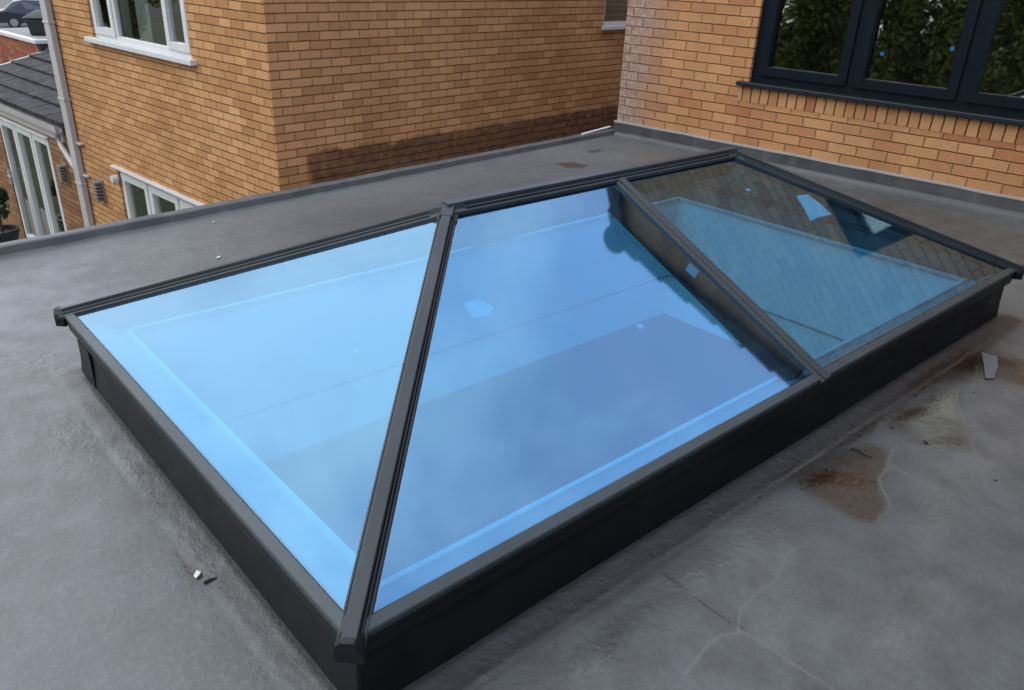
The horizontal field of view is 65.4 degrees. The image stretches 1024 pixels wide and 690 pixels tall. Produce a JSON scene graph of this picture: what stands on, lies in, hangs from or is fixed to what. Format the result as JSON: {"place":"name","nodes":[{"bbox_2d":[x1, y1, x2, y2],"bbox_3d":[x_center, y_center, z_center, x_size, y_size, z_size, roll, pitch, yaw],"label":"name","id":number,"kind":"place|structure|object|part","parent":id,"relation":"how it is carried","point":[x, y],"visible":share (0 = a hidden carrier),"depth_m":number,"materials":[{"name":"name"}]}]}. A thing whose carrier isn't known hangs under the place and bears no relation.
{"place":"outdoors","nodes":[
{"label":"outdoors","id":0,"kind":"place"},
{"bbox_2d":[0,23,27,27],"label":"street","id":1,"kind":"structure","parent":0,"point":[6,25],"depth_m":45.32,"materials":[{"name":"grey asphalt"}]},
{"bbox_2d":[0,0,40,27],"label":"parked car","id":2,"kind":"object","parent":1,"relation":"on","point":[13,13],"visible":0.35,"depth_m":43.73,"materials":[{"name":"blue paint"}]},
{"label":"side window","id":3,"kind":"part","parent":2,"relation":"part of","materials":[{"name":"grey glass"}]},
{"bbox_2d":[0,27,48,63],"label":"brick garage","id":4,"kind":"structure","parent":0,"point":[16,43],"depth_m":14.63,"materials":[{"name":"red brick"}]},
{"bbox_2d":[22,10,45,35],"bbox_3d":[-8.591,-5.931,14.663,0.633,0.420,0.460,-6,27,-18],"label":"storage box","id":5,"kind":"object","parent":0,"point":[34,19],"visible":0.4,"depth_m":14.47,"materials":[{"name":"black plastic"}]},
{"bbox_2d":[19,212,64,238],"bbox_3d":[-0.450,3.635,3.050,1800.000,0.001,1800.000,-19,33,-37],"label":"ground","id":6,"kind":"structure","parent":0,"point":[58,215],"depth_m":14.28,"materials":[{"name":"grey concrete"}]},
{"bbox_2d":[0,0,12,8],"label":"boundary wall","id":7,"kind":"structure","parent":6,"relation":"on","point":[4,3],"depth_m":51.37,"materials":[{"name":"white"}]},
{"bbox_2d":[0,186,19,242],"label":"potted plant","id":8,"kind":"object","parent":6,"relation":"on","point":[9,232],"visible":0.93,"depth_m":12.32,"materials":[{"name":"green plant"}]},
{"bbox_2d":[0,48,84,238],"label":"tiled extension","id":9,"kind":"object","parent":6,"relation":"on","point":[37,178],"visible":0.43,"depth_m":12.14,"materials":[{"name":"grey tile"}]},
{"bbox_2d":[0,116,66,237],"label":"folding door","id":10,"kind":"structure","parent":9,"relation":"in","point":[35,138],"depth_m":12.22,"materials":[{"name":"white plastic"}]},
{"bbox_2d":[0,120,1023,689],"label":"flat roof extension","id":11,"kind":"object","parent":6,"relation":"on","point":[830,558],"visible":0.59,"depth_m":2.50,"materials":[{"name":"grey rubber"}]},
{"bbox_2d":[194,570,201,578],"bbox_3d":[-0.815,0.594,2.068,0.015,0.009,0.026,8,27,12],"label":"paper scrap","id":12,"kind":"object","parent":11,"relation":"on","point":[197,573],"visible":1,"depth_m":2.06,"materials":[{"name":"white paper"}]},
{"bbox_2d":[203,577,216,583],"bbox_3d":[-0.777,0.605,2.051,0.035,0.011,0.010,-13,30,-29],"label":"twig","id":13,"kind":"object","parent":11,"relation":"on","point":[209,580],"visible":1,"depth_m":2.05,"materials":[{"name":"brown wood"}]},
{"bbox_2d":[53,146,1023,689],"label":"roof lantern","id":14,"kind":"object","parent":11,"relation":"on","point":[217,386],"visible":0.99,"depth_m":2.71,"materials":[{"name":"blue glass"}]},
{"bbox_2d":[581,126,611,134],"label":"plastic trim","id":15,"kind":"structure","parent":11,"relation":"on","point":[595,130],"depth_m":7.41,"materials":[{"name":"white plastic"}]},
{"bbox_2d":[851,448,871,457],"bbox_3d":[1.192,0.367,2.719,0.010,0.008,0.076,-17,32,-35],"label":"twig","id":16,"kind":"object","parent":11,"relation":"on","point":[861,452],"visible":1,"depth_m":2.72,"materials":[{"name":"brown wood"}]},
{"bbox_2d":[982,352,997,378],"bbox_3d":[2.020,0.091,3.358,0.059,0.004,0.272,14,28,22],"label":"membrane offcut","id":17,"kind":"object","parent":11,"relation":"on","point":[990,362],"visible":1,"depth_m":3.37,"materials":[{"name":"grey rubber"}]},
{"bbox_2d":[39,0,627,226],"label":"neighbour house","id":18,"kind":"structure","parent":0,"point":[169,105],"depth_m":8.35,"materials":[{"name":"brick"}]},
{"bbox_2d":[84,0,196,65],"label":"window","id":19,"kind":"structure","parent":18,"relation":"in","point":[174,51],"depth_m":8.58,"materials":[{"name":"white plastic"}]},
{"bbox_2d":[110,165,204,218],"bbox_3d":[-4.059,-0.881,9.542,2.430,2.113,0.180,24,33,37],"label":"window","id":20,"kind":"structure","parent":18,"relation":"in","point":[152,190],"depth_m":9.41,"materials":[{"name":"white plastic"}]},
{"bbox_2d":[601,0,625,29],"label":"window","id":21,"kind":"structure","parent":18,"relation":"in","point":[607,25],"depth_m":10.03,"materials":[{"name":"white plastic"}]},
{"bbox_2d":[617,0,1023,197],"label":"gable house","id":22,"kind":"structure","parent":0,"point":[930,89],"depth_m":6.52,"materials":[{"name":"orange brick"}]},
{"bbox_2d":[736,0,1023,125],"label":"window","id":23,"kind":"structure","parent":22,"relation":"in","point":[962,97],"depth_m":5.81,"materials":[{"name":"black metal"}]}
]}

